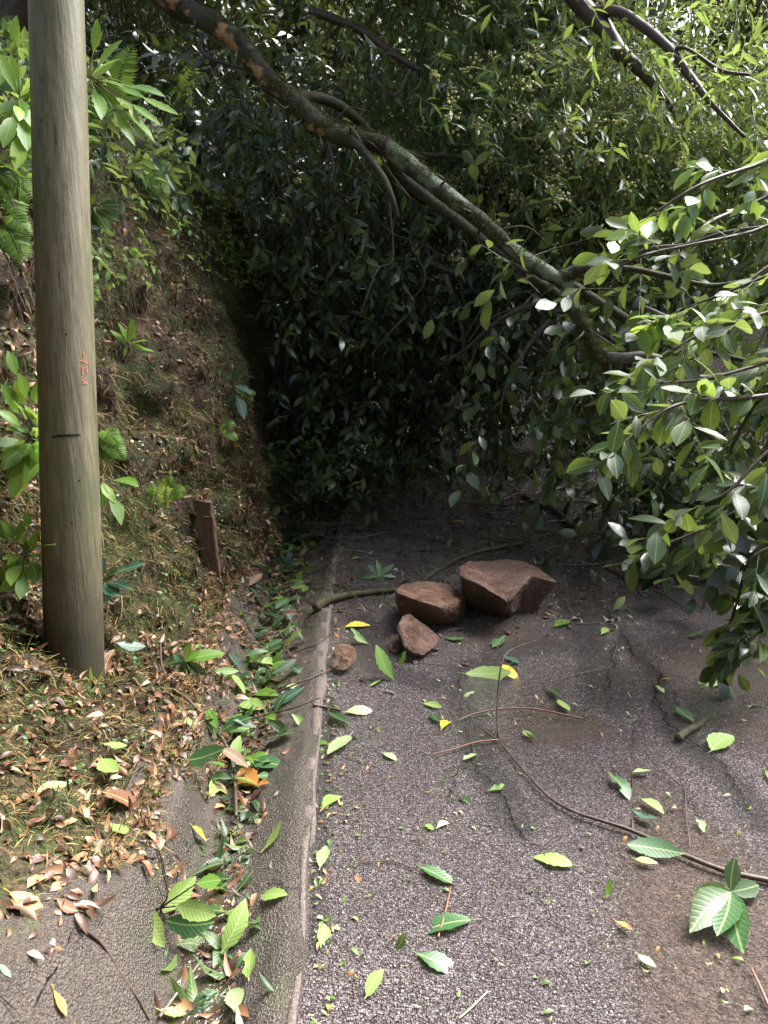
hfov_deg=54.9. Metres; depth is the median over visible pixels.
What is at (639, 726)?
road crack
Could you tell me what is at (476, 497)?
fallen leaf
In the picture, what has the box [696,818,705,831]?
fallen leaf
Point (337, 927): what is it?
leaf scraps
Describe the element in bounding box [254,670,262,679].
fallen leaf
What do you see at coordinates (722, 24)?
broadleaf tree
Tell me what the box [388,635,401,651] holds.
rock
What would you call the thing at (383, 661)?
fallen leaf
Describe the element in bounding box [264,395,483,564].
undergrowth
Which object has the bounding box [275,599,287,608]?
fallen leaf
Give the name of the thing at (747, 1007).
leaf scraps
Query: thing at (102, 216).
laurel seedling
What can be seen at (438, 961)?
fallen leaf
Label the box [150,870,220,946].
leafy sprig
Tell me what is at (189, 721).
fallen leaf
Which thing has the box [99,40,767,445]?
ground
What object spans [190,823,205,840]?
fallen leaf
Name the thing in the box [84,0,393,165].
broadleaf tree
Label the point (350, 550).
fallen twig
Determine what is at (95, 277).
fern
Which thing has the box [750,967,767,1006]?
fallen twig
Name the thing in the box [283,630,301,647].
fallen leaf
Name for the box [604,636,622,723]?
road crack
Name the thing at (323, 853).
fallen leaf
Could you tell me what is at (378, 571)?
leafy sprig
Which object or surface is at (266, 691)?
fallen leaf
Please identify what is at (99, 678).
grass tuft
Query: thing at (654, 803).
fallen leaf
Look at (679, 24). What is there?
sky
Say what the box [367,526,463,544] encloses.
fallen twig
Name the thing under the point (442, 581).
debris
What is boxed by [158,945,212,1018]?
fallen twig
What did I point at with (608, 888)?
fallen leaf
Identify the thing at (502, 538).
fallen twig
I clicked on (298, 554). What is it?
fallen leaf
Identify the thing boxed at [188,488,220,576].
wooden stake
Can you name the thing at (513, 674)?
fallen leaf
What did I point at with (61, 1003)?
fallen leaf
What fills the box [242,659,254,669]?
fallen leaf
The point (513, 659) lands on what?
fallen leaf
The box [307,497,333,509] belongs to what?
broken sprig
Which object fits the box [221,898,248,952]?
fallen leaf
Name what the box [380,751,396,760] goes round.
fallen leaf
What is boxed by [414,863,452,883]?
fallen leaf
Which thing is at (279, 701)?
fallen leaf
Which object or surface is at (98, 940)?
fallen twig
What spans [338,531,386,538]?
fallen twig
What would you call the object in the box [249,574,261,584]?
fallen leaf
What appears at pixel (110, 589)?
broadleaf plant
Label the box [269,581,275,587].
fallen leaf
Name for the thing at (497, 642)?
fallen leaf
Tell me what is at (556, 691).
fallen leaf
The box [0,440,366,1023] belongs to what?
gutter
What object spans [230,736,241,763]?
fallen leaf
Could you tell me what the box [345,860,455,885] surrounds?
fallen twig
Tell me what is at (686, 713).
fallen leaf
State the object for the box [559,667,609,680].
fallen twig
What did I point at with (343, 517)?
broken sprig
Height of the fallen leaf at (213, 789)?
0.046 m
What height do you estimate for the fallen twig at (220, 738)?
0.277 m
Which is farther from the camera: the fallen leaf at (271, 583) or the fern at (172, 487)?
the fallen leaf at (271, 583)
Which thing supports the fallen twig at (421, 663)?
on the road
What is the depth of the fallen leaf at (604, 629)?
3.83 m
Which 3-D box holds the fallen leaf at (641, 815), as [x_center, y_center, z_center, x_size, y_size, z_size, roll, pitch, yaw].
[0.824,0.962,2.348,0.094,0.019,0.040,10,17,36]
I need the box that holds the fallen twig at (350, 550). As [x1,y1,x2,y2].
[325,546,368,554]
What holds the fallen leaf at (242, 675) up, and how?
on the gutter
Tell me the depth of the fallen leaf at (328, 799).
2.44 m
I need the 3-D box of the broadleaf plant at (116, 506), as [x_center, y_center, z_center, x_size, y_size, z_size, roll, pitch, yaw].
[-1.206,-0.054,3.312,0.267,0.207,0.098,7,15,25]
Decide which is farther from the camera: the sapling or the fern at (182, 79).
the fern at (182, 79)
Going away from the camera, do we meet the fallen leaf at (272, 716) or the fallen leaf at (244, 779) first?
the fallen leaf at (244, 779)
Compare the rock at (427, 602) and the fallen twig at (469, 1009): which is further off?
the rock at (427, 602)
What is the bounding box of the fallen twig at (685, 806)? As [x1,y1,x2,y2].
[675,753,690,847]
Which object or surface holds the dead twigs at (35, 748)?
on the bank
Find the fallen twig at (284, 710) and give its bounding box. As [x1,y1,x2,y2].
[251,697,319,718]
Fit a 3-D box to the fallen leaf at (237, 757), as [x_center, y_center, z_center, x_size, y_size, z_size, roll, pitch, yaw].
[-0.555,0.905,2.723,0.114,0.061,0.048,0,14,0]
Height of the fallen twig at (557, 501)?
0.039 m
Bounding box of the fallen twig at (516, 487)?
[486,484,538,489]
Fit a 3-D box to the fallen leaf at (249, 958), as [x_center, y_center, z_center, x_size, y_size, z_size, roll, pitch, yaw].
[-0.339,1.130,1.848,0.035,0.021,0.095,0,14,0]
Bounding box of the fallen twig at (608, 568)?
[583,545,638,584]
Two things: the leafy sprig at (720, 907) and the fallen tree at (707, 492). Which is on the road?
the leafy sprig at (720, 907)
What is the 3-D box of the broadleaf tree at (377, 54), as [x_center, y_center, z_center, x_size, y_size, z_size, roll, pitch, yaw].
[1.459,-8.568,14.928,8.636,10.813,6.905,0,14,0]
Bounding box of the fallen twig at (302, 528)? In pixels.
[271,511,336,530]
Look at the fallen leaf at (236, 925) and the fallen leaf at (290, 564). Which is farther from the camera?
the fallen leaf at (290, 564)
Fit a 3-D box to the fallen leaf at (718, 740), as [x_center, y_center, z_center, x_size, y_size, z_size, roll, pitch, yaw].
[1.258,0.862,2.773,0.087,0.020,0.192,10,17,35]
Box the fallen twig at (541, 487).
[503,487,620,499]
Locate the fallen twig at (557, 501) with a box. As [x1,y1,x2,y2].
[528,498,583,501]
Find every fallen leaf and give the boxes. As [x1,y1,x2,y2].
[0,964,10,976]
[2,888,42,910]
[31,781,69,791]
[51,984,66,1015]
[57,898,82,912]
[96,755,119,772]
[96,788,138,810]
[100,741,126,748]
[104,649,115,673]
[110,822,128,833]
[112,641,145,650]
[155,1006,186,1016]
[176,718,195,725]
[182,744,223,767]
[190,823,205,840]
[206,709,216,727]
[208,771,230,781]
[208,779,224,798]
[210,761,223,765]
[215,667,238,674]
[220,715,251,731]
[220,726,248,732]
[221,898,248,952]
[222,748,247,766]
[224,986,243,1009]
[226,650,239,668]
[227,765,243,771]
[230,674,245,692]
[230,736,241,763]
[234,719,255,727]
[234,871,252,893]
[235,777,259,788]
[237,765,258,785]
[238,672,250,681]
[239,697,261,709]
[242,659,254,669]
[242,949,255,981]
[244,648,267,656]
[244,755,253,763]
[246,704,253,715]
[247,677,261,685]
[247,751,266,760]
[248,657,261,662]
[248,687,278,695]
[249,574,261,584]
[249,587,262,604]
[251,754,279,767]
[252,779,268,786]
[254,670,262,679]
[255,630,268,637]
[258,667,266,672]
[258,771,267,778]
[258,887,286,900]
[260,819,281,853]
[261,639,281,648]
[261,656,272,664]
[263,611,277,617]
[264,729,299,741]
[265,670,272,679]
[265,713,275,719]
[266,687,303,709]
[268,590,277,594]
[268,613,282,618]
[268,720,284,731]
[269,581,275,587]
[270,603,283,611]
[271,616,284,626]
[271,644,282,651]
[271,661,285,670]
[272,651,282,663]
[272,659,295,673]
[274,564,284,569]
[274,695,285,711]
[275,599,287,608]
[276,722,289,736]
[280,609,296,616]
[282,560,298,573]
[283,604,295,618]
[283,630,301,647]
[285,622,290,636]
[290,550,301,556]
[290,579,304,584]
[290,664,303,673]
[292,584,305,588]
[292,714,304,724]
[294,559,304,566]
[296,571,303,578]
[306,562,313,571]
[308,540,315,546]
[316,846,329,869]
[317,924,330,947]
[320,794,341,811]
[327,711,349,723]
[327,731,353,753]
[340,705,371,714]
[345,621,369,626]
[351,628,369,644]
[363,969,383,999]
[375,645,393,679]
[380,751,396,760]
[395,932,405,953]
[399,651,405,666]
[410,950,453,973]
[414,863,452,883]
[420,701,441,707]
[422,823,433,829]
[428,912,480,933]
[429,711,440,721]
[435,820,449,828]
[440,720,451,730]
[445,637,463,639]
[446,539,451,547]
[458,666,511,679]
[459,796,468,802]
[463,753,475,759]
[464,691,473,696]
[469,495,481,500]
[486,783,503,790]
[491,635,504,647]
[500,662,517,678]
[503,655,518,662]
[523,730,533,738]
[533,852,579,866]
[544,684,560,694]
[552,619,570,627]
[556,697,569,709]
[600,627,611,634]
[605,879,612,897]
[606,770,631,799]
[612,918,631,929]
[613,597,624,610]
[618,836,683,857]
[630,809,657,818]
[632,768,649,771]
[632,856,656,863]
[635,952,655,966]
[638,796,663,813]
[674,704,693,720]
[688,629,704,635]
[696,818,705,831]
[706,732,734,752]
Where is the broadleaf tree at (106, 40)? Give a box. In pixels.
[85,0,350,158]
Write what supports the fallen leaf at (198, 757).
on the gutter
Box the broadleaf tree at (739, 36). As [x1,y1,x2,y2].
[674,3,767,120]
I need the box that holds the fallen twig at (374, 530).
[337,524,423,537]
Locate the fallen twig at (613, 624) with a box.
[575,623,654,629]
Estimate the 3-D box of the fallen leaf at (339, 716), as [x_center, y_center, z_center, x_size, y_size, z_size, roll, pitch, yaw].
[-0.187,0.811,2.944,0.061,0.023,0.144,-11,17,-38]
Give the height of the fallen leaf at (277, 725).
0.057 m
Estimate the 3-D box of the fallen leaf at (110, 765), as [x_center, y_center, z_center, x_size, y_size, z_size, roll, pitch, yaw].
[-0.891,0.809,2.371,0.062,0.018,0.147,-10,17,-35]
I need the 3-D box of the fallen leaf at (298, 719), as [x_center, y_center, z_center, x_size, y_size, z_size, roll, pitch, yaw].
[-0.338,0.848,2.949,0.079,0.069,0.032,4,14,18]
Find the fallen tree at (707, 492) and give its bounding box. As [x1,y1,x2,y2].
[117,0,767,700]
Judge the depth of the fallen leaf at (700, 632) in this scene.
3.78 m
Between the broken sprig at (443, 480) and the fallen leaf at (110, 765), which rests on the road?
the broken sprig at (443, 480)
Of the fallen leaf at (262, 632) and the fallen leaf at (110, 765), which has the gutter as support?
the fallen leaf at (262, 632)
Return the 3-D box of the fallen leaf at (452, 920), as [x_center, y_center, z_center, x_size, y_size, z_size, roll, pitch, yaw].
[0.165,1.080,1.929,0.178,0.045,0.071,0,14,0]
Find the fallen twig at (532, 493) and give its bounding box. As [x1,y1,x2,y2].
[510,491,558,495]
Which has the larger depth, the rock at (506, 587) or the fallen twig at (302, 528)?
the fallen twig at (302, 528)
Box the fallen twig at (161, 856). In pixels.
[145,831,170,891]
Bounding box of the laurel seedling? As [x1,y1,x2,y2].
[90,193,118,234]
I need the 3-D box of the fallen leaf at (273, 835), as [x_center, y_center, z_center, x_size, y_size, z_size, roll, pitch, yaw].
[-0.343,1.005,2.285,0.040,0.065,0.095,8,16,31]
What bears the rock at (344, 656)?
on the road
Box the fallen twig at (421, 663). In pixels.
[391,661,449,665]
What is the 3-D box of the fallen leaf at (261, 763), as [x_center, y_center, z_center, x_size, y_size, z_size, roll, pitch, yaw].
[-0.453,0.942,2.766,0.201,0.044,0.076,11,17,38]
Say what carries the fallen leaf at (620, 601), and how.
on the road
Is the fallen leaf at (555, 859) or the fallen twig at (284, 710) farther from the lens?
the fallen twig at (284, 710)
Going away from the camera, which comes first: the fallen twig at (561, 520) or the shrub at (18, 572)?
the shrub at (18, 572)
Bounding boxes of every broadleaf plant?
[0,15,30,181]
[89,19,178,146]
[100,476,138,524]
[102,557,145,602]
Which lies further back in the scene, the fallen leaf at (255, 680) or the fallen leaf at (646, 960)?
the fallen leaf at (255, 680)
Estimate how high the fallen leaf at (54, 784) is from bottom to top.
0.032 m
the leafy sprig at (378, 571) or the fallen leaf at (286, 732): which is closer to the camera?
the fallen leaf at (286, 732)
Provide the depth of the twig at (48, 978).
1.55 m
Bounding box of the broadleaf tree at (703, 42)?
[661,16,761,311]
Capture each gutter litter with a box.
[152,419,348,1023]
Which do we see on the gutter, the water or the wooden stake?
the water
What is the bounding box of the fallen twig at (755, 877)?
[431,640,767,882]
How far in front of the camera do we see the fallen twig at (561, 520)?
5.95 m
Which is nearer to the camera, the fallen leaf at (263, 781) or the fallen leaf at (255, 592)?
the fallen leaf at (263, 781)
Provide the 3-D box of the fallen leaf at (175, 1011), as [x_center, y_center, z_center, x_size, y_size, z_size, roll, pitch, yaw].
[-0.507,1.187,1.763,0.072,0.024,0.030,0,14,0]
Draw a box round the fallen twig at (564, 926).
[551,919,579,932]
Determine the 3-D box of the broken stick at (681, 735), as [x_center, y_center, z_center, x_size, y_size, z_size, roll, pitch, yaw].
[1.204,0.836,2.875,0.254,0.032,0.036,-11,18,-39]
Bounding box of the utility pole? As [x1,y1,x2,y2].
[28,0,104,681]
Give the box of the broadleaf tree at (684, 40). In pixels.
[461,10,767,412]
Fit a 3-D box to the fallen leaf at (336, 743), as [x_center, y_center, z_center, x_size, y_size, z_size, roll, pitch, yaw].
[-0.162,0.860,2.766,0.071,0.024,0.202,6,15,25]
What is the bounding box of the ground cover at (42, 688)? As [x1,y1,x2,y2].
[0,136,273,801]
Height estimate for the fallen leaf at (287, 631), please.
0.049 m
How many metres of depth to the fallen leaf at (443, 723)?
2.91 m
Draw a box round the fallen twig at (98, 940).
[81,928,150,1020]
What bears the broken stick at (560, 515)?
on the road
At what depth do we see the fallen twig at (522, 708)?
2.99 m
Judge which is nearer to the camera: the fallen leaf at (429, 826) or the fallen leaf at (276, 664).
the fallen leaf at (429, 826)
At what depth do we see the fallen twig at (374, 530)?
5.69 m
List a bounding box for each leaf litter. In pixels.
[0,200,272,885]
[0,521,282,961]
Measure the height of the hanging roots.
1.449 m
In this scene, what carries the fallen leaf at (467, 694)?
on the road
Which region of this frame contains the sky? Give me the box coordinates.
[88,0,746,66]
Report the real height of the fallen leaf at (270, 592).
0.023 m
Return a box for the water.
[168,891,231,1023]
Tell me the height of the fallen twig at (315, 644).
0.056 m
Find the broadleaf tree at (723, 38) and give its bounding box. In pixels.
[375,0,767,457]
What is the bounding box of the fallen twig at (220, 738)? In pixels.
[159,642,237,817]
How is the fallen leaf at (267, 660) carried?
on the gutter
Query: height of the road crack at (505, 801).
0.001 m
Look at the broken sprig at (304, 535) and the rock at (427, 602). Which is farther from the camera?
the broken sprig at (304, 535)
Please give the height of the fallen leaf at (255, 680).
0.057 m
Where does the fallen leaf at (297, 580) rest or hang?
on the gutter
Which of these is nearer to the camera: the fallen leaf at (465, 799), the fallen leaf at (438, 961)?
the fallen leaf at (438, 961)
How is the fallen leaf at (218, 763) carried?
on the gutter
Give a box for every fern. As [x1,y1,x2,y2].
[0,161,32,219]
[0,213,32,270]
[93,272,100,308]
[98,428,126,464]
[104,45,137,141]
[139,160,175,201]
[146,475,185,509]
[166,57,200,152]
[211,420,236,439]
[238,389,255,400]
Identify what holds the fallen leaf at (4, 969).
on the gutter
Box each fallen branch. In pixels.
[312,587,397,611]
[421,542,522,580]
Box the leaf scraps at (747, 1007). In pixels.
[313,475,766,1020]
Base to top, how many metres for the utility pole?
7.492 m
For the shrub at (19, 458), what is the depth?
2.87 m
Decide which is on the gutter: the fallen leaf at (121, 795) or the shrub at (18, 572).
the fallen leaf at (121, 795)
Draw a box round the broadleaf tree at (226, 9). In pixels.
[86,0,248,106]
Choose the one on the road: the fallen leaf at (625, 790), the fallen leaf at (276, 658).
the fallen leaf at (625, 790)
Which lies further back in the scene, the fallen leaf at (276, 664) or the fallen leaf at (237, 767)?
the fallen leaf at (276, 664)
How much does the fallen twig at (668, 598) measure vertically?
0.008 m
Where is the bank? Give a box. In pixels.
[0,73,375,915]
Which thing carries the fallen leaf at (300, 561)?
on the gutter
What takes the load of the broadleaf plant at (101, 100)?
on the bank
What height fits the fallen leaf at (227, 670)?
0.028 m
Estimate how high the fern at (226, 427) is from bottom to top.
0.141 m
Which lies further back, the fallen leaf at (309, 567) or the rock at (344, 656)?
the fallen leaf at (309, 567)
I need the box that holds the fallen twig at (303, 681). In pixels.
[277,668,332,692]
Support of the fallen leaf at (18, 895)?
on the gutter
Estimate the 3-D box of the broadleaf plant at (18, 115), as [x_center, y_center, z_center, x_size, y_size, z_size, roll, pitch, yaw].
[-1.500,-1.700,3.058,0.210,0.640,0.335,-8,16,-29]
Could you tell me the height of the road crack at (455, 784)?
0.001 m
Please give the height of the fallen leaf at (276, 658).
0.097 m
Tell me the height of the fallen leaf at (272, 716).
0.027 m
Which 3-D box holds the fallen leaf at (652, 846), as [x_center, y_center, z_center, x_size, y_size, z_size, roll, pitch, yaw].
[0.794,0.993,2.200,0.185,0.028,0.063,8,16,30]
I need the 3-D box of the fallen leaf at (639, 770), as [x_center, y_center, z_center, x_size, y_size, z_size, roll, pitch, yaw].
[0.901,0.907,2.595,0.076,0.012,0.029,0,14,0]
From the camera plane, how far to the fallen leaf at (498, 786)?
2.50 m
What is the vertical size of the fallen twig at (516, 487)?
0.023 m
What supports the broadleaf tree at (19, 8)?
on the bank
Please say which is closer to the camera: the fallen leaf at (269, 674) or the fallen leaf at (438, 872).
the fallen leaf at (438, 872)
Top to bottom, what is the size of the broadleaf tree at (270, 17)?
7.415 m
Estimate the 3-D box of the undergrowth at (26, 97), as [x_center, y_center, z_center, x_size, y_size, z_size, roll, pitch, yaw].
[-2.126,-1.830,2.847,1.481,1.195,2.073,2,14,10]
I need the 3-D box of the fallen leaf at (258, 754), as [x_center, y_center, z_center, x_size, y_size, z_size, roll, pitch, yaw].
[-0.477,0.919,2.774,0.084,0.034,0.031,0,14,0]
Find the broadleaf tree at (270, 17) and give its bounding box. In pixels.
[150,0,519,419]
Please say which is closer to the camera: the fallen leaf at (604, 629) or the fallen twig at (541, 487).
the fallen leaf at (604, 629)
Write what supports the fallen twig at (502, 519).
on the road
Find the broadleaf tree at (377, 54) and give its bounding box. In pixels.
[248,0,662,193]
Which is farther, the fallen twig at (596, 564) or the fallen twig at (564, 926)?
the fallen twig at (596, 564)
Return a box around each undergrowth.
[0,15,210,242]
[0,50,270,300]
[0,58,103,197]
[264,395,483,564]
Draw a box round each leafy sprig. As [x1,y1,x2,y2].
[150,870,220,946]
[164,641,225,675]
[359,560,394,580]
[689,857,758,952]
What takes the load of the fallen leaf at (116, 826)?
on the gutter
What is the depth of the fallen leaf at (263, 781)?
2.64 m
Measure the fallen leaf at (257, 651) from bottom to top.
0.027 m
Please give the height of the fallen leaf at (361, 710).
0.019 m
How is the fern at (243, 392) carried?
on the bank
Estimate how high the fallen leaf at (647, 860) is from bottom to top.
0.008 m
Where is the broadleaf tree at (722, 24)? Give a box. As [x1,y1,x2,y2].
[662,2,766,81]
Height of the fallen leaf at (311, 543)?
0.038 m
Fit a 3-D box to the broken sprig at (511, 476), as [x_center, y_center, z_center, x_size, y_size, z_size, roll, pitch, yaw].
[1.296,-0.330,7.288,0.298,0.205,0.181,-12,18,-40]
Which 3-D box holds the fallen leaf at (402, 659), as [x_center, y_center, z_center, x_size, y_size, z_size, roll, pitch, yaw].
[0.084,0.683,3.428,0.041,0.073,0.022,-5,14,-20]
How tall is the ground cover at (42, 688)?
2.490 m
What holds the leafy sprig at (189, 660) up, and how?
on the gutter
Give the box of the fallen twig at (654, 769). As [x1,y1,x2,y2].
[582,757,703,813]
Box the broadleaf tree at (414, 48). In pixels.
[326,0,711,427]
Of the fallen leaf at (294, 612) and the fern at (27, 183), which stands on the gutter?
the fallen leaf at (294, 612)
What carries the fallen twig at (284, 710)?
on the gutter
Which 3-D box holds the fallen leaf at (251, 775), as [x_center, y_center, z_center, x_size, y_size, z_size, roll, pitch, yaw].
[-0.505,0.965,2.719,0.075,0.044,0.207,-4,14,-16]
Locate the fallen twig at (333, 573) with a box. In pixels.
[329,569,372,613]
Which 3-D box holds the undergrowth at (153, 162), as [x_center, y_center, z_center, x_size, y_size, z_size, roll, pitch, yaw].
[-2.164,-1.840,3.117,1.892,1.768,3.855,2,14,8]
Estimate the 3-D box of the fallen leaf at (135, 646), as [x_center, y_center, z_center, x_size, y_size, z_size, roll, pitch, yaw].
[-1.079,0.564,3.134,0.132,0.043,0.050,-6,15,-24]
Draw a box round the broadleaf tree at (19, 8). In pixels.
[0,0,27,55]
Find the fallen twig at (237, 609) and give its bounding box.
[219,591,257,616]
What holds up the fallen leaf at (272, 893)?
on the gutter
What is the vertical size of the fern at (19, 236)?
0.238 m
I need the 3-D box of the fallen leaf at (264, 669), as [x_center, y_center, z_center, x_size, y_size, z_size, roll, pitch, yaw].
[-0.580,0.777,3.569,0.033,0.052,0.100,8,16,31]
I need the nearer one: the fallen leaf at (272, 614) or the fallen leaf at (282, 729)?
the fallen leaf at (282, 729)
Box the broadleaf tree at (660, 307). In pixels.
[436,47,767,426]
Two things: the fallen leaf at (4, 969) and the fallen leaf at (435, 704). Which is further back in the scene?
the fallen leaf at (435, 704)
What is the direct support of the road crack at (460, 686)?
on the road
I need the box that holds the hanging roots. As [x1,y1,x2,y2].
[0,129,270,341]
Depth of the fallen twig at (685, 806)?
2.39 m
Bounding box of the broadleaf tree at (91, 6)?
[84,0,142,41]
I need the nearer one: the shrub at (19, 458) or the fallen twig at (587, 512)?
the shrub at (19, 458)
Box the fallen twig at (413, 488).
[390,485,455,488]
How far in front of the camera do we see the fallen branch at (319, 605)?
4.28 m
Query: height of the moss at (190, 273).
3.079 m
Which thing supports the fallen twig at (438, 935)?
on the road
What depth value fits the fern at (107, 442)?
3.34 m
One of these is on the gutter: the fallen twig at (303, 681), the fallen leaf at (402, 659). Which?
the fallen twig at (303, 681)
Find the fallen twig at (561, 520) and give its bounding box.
[543,515,591,524]
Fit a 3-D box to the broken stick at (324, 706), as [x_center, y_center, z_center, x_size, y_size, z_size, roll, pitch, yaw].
[-0.231,0.797,3.027,0.126,0.030,0.027,2,14,9]
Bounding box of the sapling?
[228,366,250,456]
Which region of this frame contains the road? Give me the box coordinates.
[298,430,767,1023]
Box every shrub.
[0,350,38,496]
[0,511,55,598]
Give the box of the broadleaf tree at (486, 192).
[286,83,585,441]
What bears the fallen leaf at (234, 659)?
on the gutter
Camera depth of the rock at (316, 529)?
5.76 m
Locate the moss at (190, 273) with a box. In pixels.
[0,83,294,578]
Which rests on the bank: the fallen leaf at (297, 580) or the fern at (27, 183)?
the fern at (27, 183)
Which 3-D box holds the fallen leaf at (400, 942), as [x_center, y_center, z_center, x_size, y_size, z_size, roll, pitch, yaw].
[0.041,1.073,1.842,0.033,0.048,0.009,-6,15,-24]
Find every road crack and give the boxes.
[440,759,478,812]
[458,649,469,712]
[464,720,544,867]
[583,570,767,829]
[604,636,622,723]
[628,695,658,759]
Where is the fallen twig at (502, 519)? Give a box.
[477,515,547,530]
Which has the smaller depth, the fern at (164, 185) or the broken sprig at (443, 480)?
the fern at (164, 185)
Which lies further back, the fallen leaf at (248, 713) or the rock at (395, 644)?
the rock at (395, 644)
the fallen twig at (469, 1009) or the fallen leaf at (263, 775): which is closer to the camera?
the fallen twig at (469, 1009)
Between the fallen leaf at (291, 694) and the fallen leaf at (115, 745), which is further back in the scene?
the fallen leaf at (291, 694)
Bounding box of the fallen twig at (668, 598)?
[649,588,695,612]
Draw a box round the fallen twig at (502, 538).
[473,535,540,539]
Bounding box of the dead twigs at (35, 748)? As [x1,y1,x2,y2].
[0,205,269,800]
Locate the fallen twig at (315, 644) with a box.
[295,628,333,652]
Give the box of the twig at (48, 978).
[33,927,74,1011]
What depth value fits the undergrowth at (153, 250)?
5.00 m
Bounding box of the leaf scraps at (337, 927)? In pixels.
[308,510,372,1023]
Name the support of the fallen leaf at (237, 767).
on the gutter
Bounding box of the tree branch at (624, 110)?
[241,0,767,353]
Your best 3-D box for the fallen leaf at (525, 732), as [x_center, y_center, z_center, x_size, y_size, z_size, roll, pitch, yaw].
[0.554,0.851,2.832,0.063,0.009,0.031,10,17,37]
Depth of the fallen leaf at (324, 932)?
1.89 m
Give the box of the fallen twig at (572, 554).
[532,548,607,564]
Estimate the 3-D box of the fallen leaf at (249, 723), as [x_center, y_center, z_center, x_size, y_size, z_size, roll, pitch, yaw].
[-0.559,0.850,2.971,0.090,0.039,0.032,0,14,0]
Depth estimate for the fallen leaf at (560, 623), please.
3.92 m
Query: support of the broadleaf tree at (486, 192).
on the ground at (715, 360)
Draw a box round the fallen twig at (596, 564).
[479,553,600,565]
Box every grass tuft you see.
[85,667,117,683]
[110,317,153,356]
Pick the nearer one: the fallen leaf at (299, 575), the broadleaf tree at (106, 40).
the fallen leaf at (299, 575)
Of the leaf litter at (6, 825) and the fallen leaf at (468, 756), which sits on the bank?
the leaf litter at (6, 825)
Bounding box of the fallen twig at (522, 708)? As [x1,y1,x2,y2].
[457,707,582,720]
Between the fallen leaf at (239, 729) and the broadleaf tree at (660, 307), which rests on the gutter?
the fallen leaf at (239, 729)
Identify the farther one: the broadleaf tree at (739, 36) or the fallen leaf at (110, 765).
the broadleaf tree at (739, 36)
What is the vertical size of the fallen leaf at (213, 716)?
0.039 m
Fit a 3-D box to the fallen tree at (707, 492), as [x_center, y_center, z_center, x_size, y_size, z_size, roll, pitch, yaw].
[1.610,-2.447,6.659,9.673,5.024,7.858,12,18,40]
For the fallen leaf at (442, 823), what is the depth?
2.32 m
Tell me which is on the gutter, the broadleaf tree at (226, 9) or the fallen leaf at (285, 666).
the fallen leaf at (285, 666)
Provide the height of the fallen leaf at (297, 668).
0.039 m
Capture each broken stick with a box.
[312,703,341,711]
[522,494,574,527]
[674,714,710,741]
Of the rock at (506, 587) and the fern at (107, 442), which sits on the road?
the rock at (506, 587)
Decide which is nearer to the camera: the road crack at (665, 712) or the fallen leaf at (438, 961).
the fallen leaf at (438, 961)
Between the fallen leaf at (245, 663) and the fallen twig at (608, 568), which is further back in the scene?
the fallen twig at (608, 568)
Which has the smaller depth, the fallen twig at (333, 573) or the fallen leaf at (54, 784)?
the fallen leaf at (54, 784)
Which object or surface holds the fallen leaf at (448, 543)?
on the debris at (442, 581)
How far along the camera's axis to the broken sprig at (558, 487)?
6.75 m
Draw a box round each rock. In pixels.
[308,523,325,536]
[330,643,356,670]
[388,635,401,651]
[395,581,466,624]
[396,614,439,654]
[430,459,466,472]
[459,559,555,615]
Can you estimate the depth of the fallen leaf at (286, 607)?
4.22 m
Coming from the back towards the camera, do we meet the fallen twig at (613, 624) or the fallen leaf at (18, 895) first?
the fallen twig at (613, 624)
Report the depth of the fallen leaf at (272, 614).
4.20 m
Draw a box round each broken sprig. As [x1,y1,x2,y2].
[285,529,309,542]
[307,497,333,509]
[325,515,349,525]
[353,475,380,492]
[361,510,398,531]
[432,473,464,484]
[450,441,459,453]
[485,487,495,499]
[499,471,520,486]
[553,480,574,495]
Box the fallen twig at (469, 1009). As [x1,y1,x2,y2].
[459,991,487,1018]
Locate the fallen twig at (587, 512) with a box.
[563,510,601,519]
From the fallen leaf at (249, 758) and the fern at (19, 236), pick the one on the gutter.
the fallen leaf at (249, 758)
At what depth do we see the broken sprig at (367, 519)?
5.78 m
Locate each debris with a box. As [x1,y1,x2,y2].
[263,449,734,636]
[289,452,678,630]
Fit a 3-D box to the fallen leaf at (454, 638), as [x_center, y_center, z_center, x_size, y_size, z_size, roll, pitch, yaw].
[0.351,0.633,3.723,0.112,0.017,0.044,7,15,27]
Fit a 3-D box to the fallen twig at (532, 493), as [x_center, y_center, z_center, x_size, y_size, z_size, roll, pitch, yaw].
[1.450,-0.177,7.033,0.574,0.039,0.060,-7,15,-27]
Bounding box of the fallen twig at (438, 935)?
[437,886,451,937]
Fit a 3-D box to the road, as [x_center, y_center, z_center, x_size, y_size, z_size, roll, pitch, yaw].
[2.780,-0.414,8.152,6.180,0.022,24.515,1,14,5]

